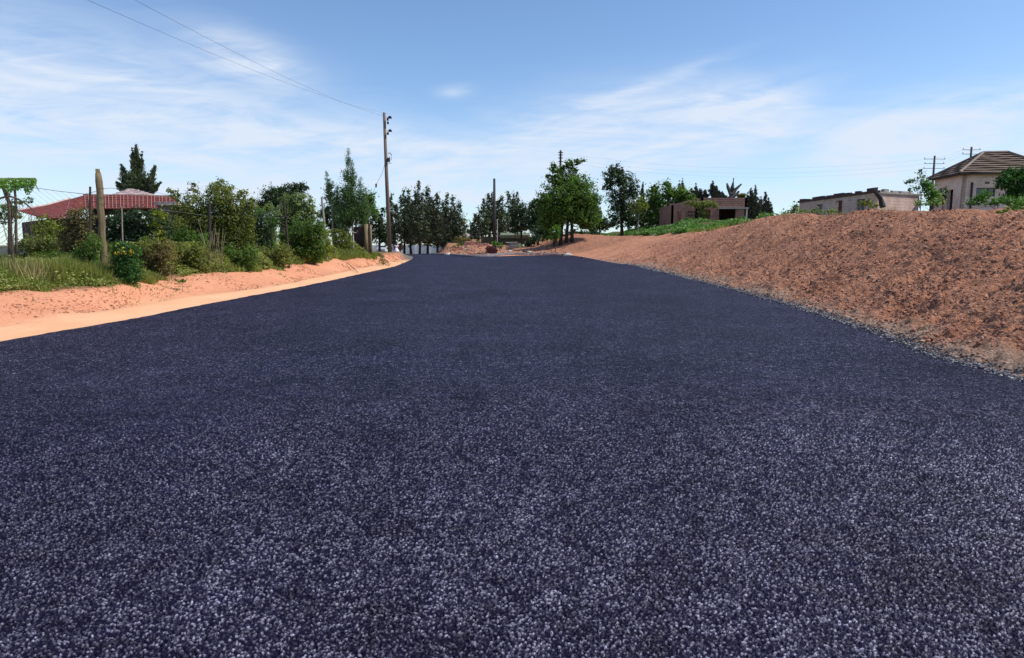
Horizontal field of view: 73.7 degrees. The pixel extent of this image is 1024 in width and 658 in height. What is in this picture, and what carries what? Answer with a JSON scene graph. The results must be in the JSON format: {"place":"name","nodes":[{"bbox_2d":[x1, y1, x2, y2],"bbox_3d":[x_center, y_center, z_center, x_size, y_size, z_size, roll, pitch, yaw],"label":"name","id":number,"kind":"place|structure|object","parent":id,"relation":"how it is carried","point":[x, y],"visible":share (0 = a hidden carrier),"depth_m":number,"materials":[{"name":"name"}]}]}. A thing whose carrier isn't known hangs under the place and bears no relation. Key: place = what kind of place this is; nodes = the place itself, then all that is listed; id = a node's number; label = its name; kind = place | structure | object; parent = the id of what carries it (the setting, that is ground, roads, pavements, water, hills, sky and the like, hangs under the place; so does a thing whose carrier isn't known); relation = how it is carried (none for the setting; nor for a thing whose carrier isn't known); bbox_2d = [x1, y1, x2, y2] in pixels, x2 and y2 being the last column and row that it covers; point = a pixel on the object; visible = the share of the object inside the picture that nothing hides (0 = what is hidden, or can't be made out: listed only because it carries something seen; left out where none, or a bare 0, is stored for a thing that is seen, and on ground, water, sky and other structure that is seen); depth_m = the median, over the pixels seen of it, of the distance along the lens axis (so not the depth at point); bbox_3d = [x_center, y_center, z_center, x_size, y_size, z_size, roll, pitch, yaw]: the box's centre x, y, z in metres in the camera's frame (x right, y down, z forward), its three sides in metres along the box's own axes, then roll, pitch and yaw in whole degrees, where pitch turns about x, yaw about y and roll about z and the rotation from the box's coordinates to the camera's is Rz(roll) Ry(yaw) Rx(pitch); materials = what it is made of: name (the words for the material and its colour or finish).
{"place":"outdoors","nodes":[
{"label":"outdoors","id":0,"kind":"place"},
{"bbox_2d":[0,246,374,282],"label":"dry grass","id":1,"kind":"structure","parent":0,"point":[34,271],"depth_m":15.16,"materials":[{"name":"plant"}]},
{"bbox_2d":[0,247,384,292],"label":"grass","id":2,"kind":"structure","parent":0,"point":[47,289],"depth_m":16.08,"materials":[{"name":"green plant"}]},
{"bbox_2d":[0,253,1023,657],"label":"road","id":3,"kind":"structure","parent":0,"point":[434,455],"depth_m":4.26,"materials":[{"name":"black asphalt"}]},
{"bbox_2d":[0,207,1023,379],"bbox_3d":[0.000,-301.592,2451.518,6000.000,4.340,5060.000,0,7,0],"label":"ground","id":4,"kind":"structure","parent":0,"point":[601,247],"depth_m":16.95,"materials":[{"name":"red soil"}]},
{"bbox_2d":[7,192,13,262],"bbox_3d":[-11.282,-1.943,15.377,0.087,2.244,0.046,0,7,0],"label":"fence post","id":5,"kind":"object","parent":4,"relation":"on","point":[11,237],"visible":0.62,"depth_m":15.33,"materials":[{"name":"brown wood"}]},
{"bbox_2d":[0,196,38,247],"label":"fallen wire fence","id":6,"kind":"object","parent":5,"relation":"attached to","point":[6,197],"visible":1,"depth_m":15.23,"materials":[{"name":"metal"}]},
{"bbox_2d":[0,199,24,241],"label":"dark leafy bush","id":7,"kind":"object","parent":4,"relation":"on","point":[4,207],"visible":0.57,"depth_m":22.67,"materials":[{"name":"green plant"}]},
{"bbox_2d":[0,177,38,257],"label":"flat topped tree","id":8,"kind":"object","parent":4,"relation":"on","point":[13,183],"visible":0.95,"depth_m":18.74,"materials":[{"name":"green plant"}]},
{"bbox_2d":[0,246,46,263],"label":"shrub","id":9,"kind":"object","parent":4,"relation":"on","point":[10,256],"visible":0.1,"depth_m":17.35,"materials":[{"name":"green plant"}]},
{"bbox_2d":[4,232,60,258],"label":"shrub","id":10,"kind":"object","parent":4,"relation":"on","point":[33,246],"visible":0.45,"depth_m":20.73,"materials":[{"name":"green plant"}]},
{"bbox_2d":[30,214,63,253],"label":"shrub","id":11,"kind":"object","parent":4,"relation":"on","point":[44,230],"visible":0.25,"depth_m":22.69,"materials":[{"name":"green plant"}]},
{"bbox_2d":[52,202,97,254],"bbox_3d":[-12.967,-2.574,20.265,1.267,2.368,1.288,5,9,36],"label":"shrub","id":12,"kind":"object","parent":4,"relation":"on","point":[66,233],"visible":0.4,"depth_m":20.15,"materials":[{"name":"green plant"}]},
{"bbox_2d":[64,230,103,265],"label":"shrub","id":13,"kind":"object","parent":4,"relation":"on","point":[88,252],"visible":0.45,"depth_m":17.02,"materials":[{"name":"green plant"}]},
{"bbox_2d":[95,169,107,264],"bbox_3d":[-10.456,-2.440,17.430,0.192,3.248,0.208,-6,9,-40],"label":"fence post","id":14,"kind":"object","parent":4,"relation":"on","point":[100,204],"visible":0.82,"depth_m":17.32,"materials":[{"name":"brown wood"}]},
{"bbox_2d":[12,186,268,253],"bbox_3d":[-10.834,-3.444,22.026,2.367,1.910,9.954,1,7,9],"label":"wire fence","id":15,"kind":"object","parent":14,"relation":"attached to","point":[82,212],"visible":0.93,"depth_m":17.43,"materials":[{"name":"grey metal"}]},
{"bbox_2d":[18,194,191,251],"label":"red roof house","id":16,"kind":"structure","parent":4,"relation":"on","point":[131,201],"depth_m":41.95,"materials":[{"name":"tile"}]},
{"bbox_2d":[104,239,144,284],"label":"shrub","id":17,"kind":"object","parent":4,"relation":"on","point":[127,268],"visible":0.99,"depth_m":16.77,"materials":[{"name":"green plant"}]},
{"bbox_2d":[97,235,159,271],"bbox_3d":[-10.901,-1.976,19.363,1.942,1.452,0.830,0,7,0],"label":"shrub","id":18,"kind":"object","parent":4,"relation":"on","point":[141,243],"visible":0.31,"depth_m":19.28,"materials":[{"name":"green plant"}]},
{"bbox_2d":[114,189,153,234],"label":"pale roof house","id":19,"kind":"structure","parent":4,"relation":"on","point":[130,192],"depth_m":50.34,"materials":[{"name":"white"}]},
{"bbox_2d":[95,205,176,251],"bbox_3d":[-11.952,-2.784,21.785,2.462,2.387,1.381,0,7,0],"label":"shrub","id":20,"kind":"object","parent":4,"relation":"on","point":[138,216],"visible":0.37,"depth_m":21.61,"materials":[{"name":"green plant"}]},
{"bbox_2d":[115,143,161,193],"bbox_3d":[-30.139,-10.473,54.995,3.427,8.785,2.394,4,8,27],"label":"dark pine","id":21,"kind":"object","parent":4,"relation":"on","point":[134,177],"visible":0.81,"depth_m":54.66,"materials":[{"name":"green plant"}]},
{"bbox_2d":[143,204,170,243],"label":"shrub","id":22,"kind":"object","parent":4,"relation":"on","point":[159,232],"visible":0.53,"depth_m":21.22,"materials":[{"name":"green plant"}]},
{"bbox_2d":[139,238,183,277],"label":"shrub","id":23,"kind":"object","parent":4,"relation":"on","point":[161,263],"visible":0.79,"depth_m":19.28,"materials":[{"name":"green plant"}]},
{"bbox_2d":[154,201,181,220],"bbox_3d":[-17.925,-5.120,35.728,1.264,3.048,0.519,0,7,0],"label":"stone outbuilding","id":24,"kind":"structure","parent":4,"relation":"on","point":[159,204],"depth_m":35.49,"materials":[{"name":"grey stone"}]},
{"bbox_2d":[162,213,190,241],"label":"shrub","id":25,"kind":"object","parent":4,"relation":"on","point":[176,225],"visible":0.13,"depth_m":23.68,"materials":[{"name":"green plant"}]},
{"bbox_2d":[169,239,211,272],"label":"shrub","id":26,"kind":"object","parent":4,"relation":"on","point":[192,260],"visible":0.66,"depth_m":21.28,"materials":[{"name":"green plant"}]},
{"bbox_2d":[171,224,213,249],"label":"shrub","id":27,"kind":"object","parent":4,"relation":"on","point":[186,236],"visible":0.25,"depth_m":22.71,"materials":[{"name":"green plant"}]},
{"bbox_2d":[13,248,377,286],"bbox_3d":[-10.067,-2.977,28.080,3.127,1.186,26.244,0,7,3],"label":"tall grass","id":28,"kind":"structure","parent":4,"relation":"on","point":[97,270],"depth_m":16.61,"materials":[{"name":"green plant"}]},
{"bbox_2d":[0,253,408,316],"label":"verge pebbles","id":29,"kind":"object","parent":4,"relation":"on","point":[72,291],"visible":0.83,"depth_m":15.66,"materials":[{"name":"gravel"}]},
{"bbox_2d":[207,204,210,252],"bbox_3d":[-10.566,-3.148,23.790,0.264,2.381,0.126,0,7,0],"label":"fence post","id":30,"kind":"object","parent":4,"relation":"on","point":[209,218],"visible":0.51,"depth_m":23.69,"materials":[{"name":"brown wood"}]},
{"bbox_2d":[23,256,398,303],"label":"verge sprouts","id":31,"kind":"object","parent":4,"relation":"on","point":[188,286],"visible":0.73,"depth_m":17.82,"materials":[{"name":"green plant"}]},
{"bbox_2d":[199,222,225,263],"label":"dry canes","id":32,"kind":"object","parent":4,"relation":"on","point":[221,257],"visible":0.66,"depth_m":22.26,"materials":[{"name":"plant"}]},
{"bbox_2d":[166,176,261,254],"bbox_3d":[-10.861,-3.754,24.714,3.563,3.526,1.744,0,7,0],"label":"shrub","id":33,"kind":"object","parent":4,"relation":"on","point":[231,226],"visible":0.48,"depth_m":24.49,"materials":[{"name":"green plant"}]},
{"bbox_2d":[215,243,261,270],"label":"shrub","id":34,"kind":"object","parent":4,"relation":"on","point":[246,261],"visible":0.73,"depth_m":23.27,"materials":[{"name":"green plant"}]},
{"bbox_2d":[124,238,367,272],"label":"tall weeds","id":35,"kind":"object","parent":4,"relation":"on","point":[264,259],"visible":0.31,"depth_m":22.85,"materials":[{"name":"green plant"}]},
{"bbox_2d":[239,207,279,253],"bbox_3d":[-10.136,-3.530,26.755,2.068,2.538,1.140,0,7,0],"label":"shrub","id":36,"kind":"object","parent":4,"relation":"on","point":[263,229],"visible":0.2,"depth_m":26.61,"materials":[{"name":"green plant"}]},
{"bbox_2d":[262,201,282,244],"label":"shrub","id":37,"kind":"object","parent":4,"relation":"on","point":[272,209],"visible":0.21,"depth_m":31.52,"materials":[{"name":"green plant"}]},
{"bbox_2d":[264,214,280,249],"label":"shrub","id":38,"kind":"object","parent":4,"relation":"on","point":[275,219],"visible":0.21,"depth_m":28.66,"materials":[{"name":"green plant"}]},
{"bbox_2d":[256,240,293,268],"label":"shrub","id":39,"kind":"object","parent":4,"relation":"on","point":[283,255],"visible":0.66,"depth_m":25.76,"materials":[{"name":"green plant"}]},
{"bbox_2d":[255,180,309,224],"bbox_3d":[-17.244,-8.375,51.352,4.057,5.493,2.755,2,7,19],"label":"round dark tree","id":40,"kind":"object","parent":4,"relation":"on","point":[272,194],"visible":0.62,"depth_m":50.77,"materials":[{"name":"green plant"}]},
{"bbox_2d":[275,200,289,266],"bbox_3d":[-8.982,-3.644,26.737,0.509,2.775,0.126,0,7,0],"label":"fence post","id":41,"kind":"object","parent":4,"relation":"on","point":[285,225],"visible":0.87,"depth_m":26.65,"materials":[{"name":"brown wood"}]},
{"bbox_2d":[276,191,321,240],"bbox_3d":[-10.316,-4.821,32.654,2.218,3.511,1.640,3,8,23],"label":"shrub","id":42,"kind":"object","parent":4,"relation":"on","point":[299,207],"visible":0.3,"depth_m":32.39,"materials":[{"name":"green plant"}]},
{"bbox_2d":[276,215,331,262],"bbox_3d":[-9.448,-3.966,30.736,2.580,2.334,1.383,0,7,0],"label":"shrub","id":43,"kind":"object","parent":4,"relation":"on","point":[307,240],"visible":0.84,"depth_m":30.57,"materials":[{"name":"green plant"}]},
{"bbox_2d":[320,229,333,261],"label":"shrub","id":44,"kind":"object","parent":4,"relation":"on","point":[329,245],"visible":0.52,"depth_m":32.68,"materials":[{"name":"green plant"}]},
{"bbox_2d":[314,202,349,241],"bbox_3d":[-11.575,-6.615,44.595,2.878,3.864,1.725,0,7,0],"label":"dark hedge tree","id":45,"kind":"object","parent":4,"relation":"on","point":[329,226],"visible":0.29,"depth_m":44.23,"materials":[{"name":"green plant"}]},
{"bbox_2d":[327,225,352,250],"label":"shrub","id":46,"kind":"object","parent":4,"relation":"on","point":[340,238],"visible":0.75,"depth_m":37.58,"materials":[{"name":"green plant"}]},
{"bbox_2d":[320,148,374,244],"bbox_3d":[-9.968,-7.615,41.405,3.364,6.695,2.461,0,7,0],"label":"feathery pine","id":47,"kind":"object","parent":4,"relation":"on","point":[349,211],"visible":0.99,"depth_m":41.21,"materials":[{"name":"green plant"}]},
{"bbox_2d":[353,224,371,254],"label":"board gate","id":48,"kind":"structure","parent":4,"relation":"on","point":[363,236],"depth_m":39.69,"materials":[{"name":"brown wood"}]},
{"bbox_2d":[360,189,379,225],"bbox_3d":[-9.539,-6.985,44.519,1.858,4.621,1.390,2,7,15],"label":"leafy tree","id":49,"kind":"object","parent":4,"relation":"on","point":[371,200],"visible":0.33,"depth_m":44.29,"materials":[{"name":"green plant"}]},
{"bbox_2d":[369,207,392,251],"bbox_3d":[-12.040,-8.682,61.249,2.713,4.440,1.721,0,7,0],"label":"shady tree","id":50,"kind":"object","parent":4,"relation":"on","point":[379,233],"visible":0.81,"depth_m":61.20,"materials":[{"name":"green plant"}]},
{"bbox_2d":[383,112,391,251],"bbox_3d":[-10.621,-12.296,58.912,0.785,12.384,0.438,0,7,0],"label":"utility pole","id":51,"kind":"object","parent":4,"relation":"on","point":[386,161],"visible":0.95,"depth_m":58.78,"materials":[{"name":"wood"}]},
{"bbox_2d":[382,193,405,251],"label":"roadside tree","id":52,"kind":"object","parent":4,"relation":"on","point":[396,228],"visible":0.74,"depth_m":94.67,"materials":[{"name":"green plant"}]},
{"bbox_2d":[392,187,411,253],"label":"roadside tree","id":53,"kind":"object","parent":4,"relation":"on","point":[402,198],"visible":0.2,"depth_m":97.40,"materials":[{"name":"green plant"}]},
{"bbox_2d":[399,186,414,253],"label":"roadside tree","id":54,"kind":"object","parent":4,"relation":"on","point":[408,208],"visible":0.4,"depth_m":95.55,"materials":[{"name":"green plant"}]},
{"bbox_2d":[372,245,441,253],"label":"boundary wall","id":55,"kind":"structure","parent":4,"relation":"on","point":[415,249],"depth_m":124.02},
{"bbox_2d":[405,181,432,253],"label":"roadside tree","id":56,"kind":"object","parent":4,"relation":"on","point":[418,223],"visible":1,"depth_m":93.57,"materials":[{"name":"green plant"}]},
{"bbox_2d":[422,185,434,253],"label":"roadside tree","id":57,"kind":"object","parent":4,"relation":"on","point":[429,199],"visible":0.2,"depth_m":96.38,"materials":[{"name":"green plant"}]},
{"bbox_2d":[426,192,444,252],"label":"roadside tree","id":58,"kind":"object","parent":4,"relation":"on","point":[435,216],"visible":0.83,"depth_m":94.63,"materials":[{"name":"green plant"}]},
{"bbox_2d":[437,193,456,248],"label":"roadside tree","id":59,"kind":"object","parent":4,"relation":"on","point":[445,210],"visible":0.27,"depth_m":95.52,"materials":[{"name":"green plant"}]},
{"bbox_2d":[436,194,473,248],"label":"roadside tree","id":60,"kind":"object","parent":4,"relation":"on","point":[450,221],"visible":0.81,"depth_m":92.66,"materials":[{"name":"green plant"}]},
{"bbox_2d":[464,198,492,240],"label":"roadside tree","id":61,"kind":"object","parent":4,"relation":"on","point":[475,232],"visible":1,"depth_m":88.72,"materials":[{"name":"green plant"}]},
{"bbox_2d":[481,192,492,236],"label":"roadside tree","id":62,"kind":"object","parent":4,"relation":"on","point":[489,204],"visible":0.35,"depth_m":90.56,"materials":[{"name":"green plant"}]},
{"bbox_2d":[493,178,495,247],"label":"utility pole","id":63,"kind":"object","parent":4,"relation":"on","point":[494,211],"visible":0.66,"depth_m":73.87,"materials":[{"name":"brown wood"}]},
{"bbox_2d":[488,195,511,236],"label":"roadside tree","id":64,"kind":"object","parent":4,"relation":"on","point":[502,226],"visible":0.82,"depth_m":89.66,"materials":[{"name":"green plant"}]},
{"bbox_2d":[481,233,529,244],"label":"green shed","id":65,"kind":"structure","parent":4,"relation":"on","point":[508,237],"depth_m":85.27,"materials":[{"name":"green metal"}]},
{"bbox_2d":[450,253,561,256],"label":"kerb","id":66,"kind":"structure","parent":4,"relation":"on","point":[489,255],"depth_m":57.67,"materials":[{"name":"grey concrete"}]},
{"bbox_2d":[446,244,566,254],"bbox_3d":[-0.624,-7.524,64.019,11.670,1.142,9.154,0,7,0],"label":"rubble","id":67,"kind":"object","parent":4,"relation":"on","point":[482,252],"visible":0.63,"depth_m":62.79,"materials":[{"name":"brown stone"}]},
{"bbox_2d":[500,190,522,232],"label":"roadside tree","id":68,"kind":"object","parent":4,"relation":"on","point":[515,199],"visible":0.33,"depth_m":91.50,"materials":[{"name":"green plant"}]},
{"bbox_2d":[506,199,531,243],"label":"dense green tree","id":69,"kind":"object","parent":4,"relation":"on","point":[516,219],"visible":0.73,"depth_m":82.75,"materials":[{"name":"green plant"}]},
{"bbox_2d":[519,196,540,245],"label":"dense green tree","id":70,"kind":"object","parent":4,"relation":"on","point":[532,218],"visible":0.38,"depth_m":78.63,"materials":[{"name":"green plant"}]},
{"bbox_2d":[524,234,543,246],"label":"roadside bush","id":71,"kind":"object","parent":4,"relation":"on","point":[533,239],"visible":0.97,"depth_m":71.23,"materials":[{"name":"green plant"}]},
{"bbox_2d":[530,224,555,238],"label":"roadside bush","id":72,"kind":"object","parent":4,"relation":"on","point":[536,231],"visible":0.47,"depth_m":72.09,"materials":[{"name":"green plant"}]},
{"bbox_2d":[547,224,562,251],"bbox_3d":[3.879,-8.185,62.611,1.331,2.872,1.273,3,8,23],"label":"tree","id":73,"kind":"object","parent":4,"relation":"on","point":[555,228],"visible":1,"depth_m":62.33,"materials":[{"name":"green plant"}]},
{"bbox_2d":[533,157,605,245],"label":"broad tree","id":74,"kind":"object","parent":4,"relation":"on","point":[572,205],"visible":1,"depth_m":66.43,"materials":[{"name":"green plant"}]},
{"bbox_2d":[558,227,601,236],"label":"roadside bush","id":75,"kind":"object","parent":4,"relation":"on","point":[587,231],"visible":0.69,"depth_m":70.08,"materials":[{"name":"green plant"}]},
{"bbox_2d":[588,211,609,231],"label":"background tree","id":76,"kind":"object","parent":4,"relation":"on","point":[603,227],"visible":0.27,"depth_m":80.80,"materials":[{"name":"green plant"}]},
{"bbox_2d":[600,161,641,235],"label":"tall tree","id":77,"kind":"object","parent":4,"relation":"on","point":[619,208],"visible":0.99,"depth_m":74.52,"materials":[{"name":"green plant"}]},
{"bbox_2d":[623,202,648,229],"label":"background tree","id":78,"kind":"object","parent":4,"relation":"on","point":[634,224],"visible":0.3,"depth_m":84.64,"materials":[{"name":"green plant"}]},
{"bbox_2d":[629,195,649,231],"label":"thin sapling","id":79,"kind":"object","parent":4,"relation":"on","point":[640,207],"visible":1,"depth_m":68.93,"materials":[{"name":"green plant"}]},
{"bbox_2d":[637,181,661,225],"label":"round green tree","id":80,"kind":"object","parent":4,"relation":"on","point":[650,201],"visible":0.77,"depth_m":77.58,"materials":[{"name":"green plant"}]},
{"bbox_2d":[650,176,679,224],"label":"round green tree","id":81,"kind":"object","parent":4,"relation":"on","point":[667,189],"visible":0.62,"depth_m":76.49,"materials":[{"name":"green plant"}]},
{"bbox_2d":[671,184,695,202],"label":"round green tree","id":82,"kind":"object","parent":4,"relation":"on","point":[684,195],"visible":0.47,"depth_m":75.50,"materials":[{"name":"green plant"}]},
{"bbox_2d":[593,212,801,236],"bbox_3d":[17.047,-9.706,65.350,11.622,2.308,60.550,0,7,-2],"label":"ground cover","id":83,"kind":"object","parent":4,"relation":"on","point":[686,225],"visible":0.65,"depth_m":62.79,"materials":[{"name":"green plant"}]},
{"bbox_2d":[685,198,719,218],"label":"creeper bush","id":84,"kind":"object","parent":4,"relation":"on","point":[706,204],"visible":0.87,"depth_m":68.41,"materials":[{"name":"green plant"}]},
{"bbox_2d":[659,198,748,225],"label":"block building","id":85,"kind":"structure","parent":4,"relation":"on","point":[728,209],"depth_m":70.96,"materials":[{"name":"concrete"}]},
{"bbox_2d":[668,218,754,232],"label":"crest grass","id":86,"kind":"structure","parent":4,"relation":"on","point":[708,228],"depth_m":44.63,"materials":[{"name":"green plant"}]},
{"bbox_2d":[702,180,722,197],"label":"conifer","id":87,"kind":"object","parent":4,"relation":"on","point":[713,191],"visible":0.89,"depth_m":88.31,"materials":[{"name":"green plant"}]},
{"bbox_2d":[726,178,741,197],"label":"lopped tree","id":88,"kind":"object","parent":4,"relation":"on","point":[732,192],"visible":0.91,"depth_m":84.38,"materials":[{"name":"grey plant"}]},
{"bbox_2d":[746,185,762,219],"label":"conifer","id":89,"kind":"object","parent":4,"relation":"on","point":[754,204],"visible":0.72,"depth_m":82.56,"materials":[{"name":"green plant"}]},
{"bbox_2d":[758,191,773,217],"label":"conifer","id":90,"kind":"object","parent":4,"relation":"on","point":[767,207],"visible":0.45,"depth_m":84.61,"materials":[{"name":"green plant"}]},
{"bbox_2d":[779,201,801,213],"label":"crest bush","id":91,"kind":"object","parent":4,"relation":"on","point":[795,208],"visible":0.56,"depth_m":39.39,"materials":[{"name":"green plant"}]},
{"bbox_2d":[607,208,1023,362],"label":"soil clods","id":92,"kind":"object","parent":4,"relation":"on","point":[853,308],"visible":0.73,"depth_m":15.95,"materials":[{"name":"brown soil"}]},
{"bbox_2d":[798,206,837,214],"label":"crest weeds","id":93,"kind":"object","parent":4,"relation":"on","point":[829,211],"visible":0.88,"depth_m":35.47,"materials":[{"name":"green plant"}]},
{"bbox_2d":[625,263,1023,382],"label":"loose chippings","id":94,"kind":"object","parent":4,"relation":"on","point":[933,354],"visible":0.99,"depth_m":11.10,"materials":[{"name":"grey gravel"}]},
{"bbox_2d":[798,187,922,214],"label":"roofless house","id":95,"kind":"structure","parent":4,"relation":"on","point":[846,202],"depth_m":48.56,"materials":[{"name":"beige paint"}]},
{"bbox_2d":[903,169,930,210],"bbox_3d":[23.281,-7.472,39.410,1.480,3.468,0.855,0,7,0],"label":"slender sapling","id":96,"kind":"object","parent":4,"relation":"on","point":[920,172],"visible":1,"depth_m":39.27,"materials":[{"name":"green plant"}]},
{"bbox_2d":[911,193,945,210],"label":"fan shrub","id":97,"kind":"object","parent":4,"relation":"on","point":[938,202],"visible":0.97,"depth_m":36.42,"materials":[{"name":"green plant"}]},
{"bbox_2d":[918,176,944,209],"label":"crest bush","id":98,"kind":"object","parent":4,"relation":"on","point":[932,193],"visible":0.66,"depth_m":39.24,"materials":[{"name":"green plant"}]},
{"bbox_2d":[926,151,1023,209],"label":"pink house","id":99,"kind":"structure","parent":4,"relation":"on","point":[964,180],"depth_m":46.40,"materials":[{"name":"clear paint"}]},
{"bbox_2d":[963,188,1023,208],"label":"garden hedge","id":100,"kind":"object","parent":4,"relation":"on","point":[984,197],"visible":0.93,"depth_m":33.40,"materials":[{"name":"green plant"}]},
{"bbox_2d":[992,162,1023,203],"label":"garden tree","id":101,"kind":"object","parent":4,"relation":"on","point":[1010,174],"visible":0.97,"depth_m":37.16,"materials":[{"name":"green plant"}]},
{"bbox_2d":[995,193,1023,213],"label":"crest bush","id":102,"kind":"object","parent":4,"relation":"on","point":[1015,207],"visible":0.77,"depth_m":17.22,"materials":[{"name":"green plant"}]},
{"bbox_2d":[0,0,1023,244],"label":"sky","id":103,"kind":"structure","parent":0,"point":[762,93],"materials":[{"name":"blue"}]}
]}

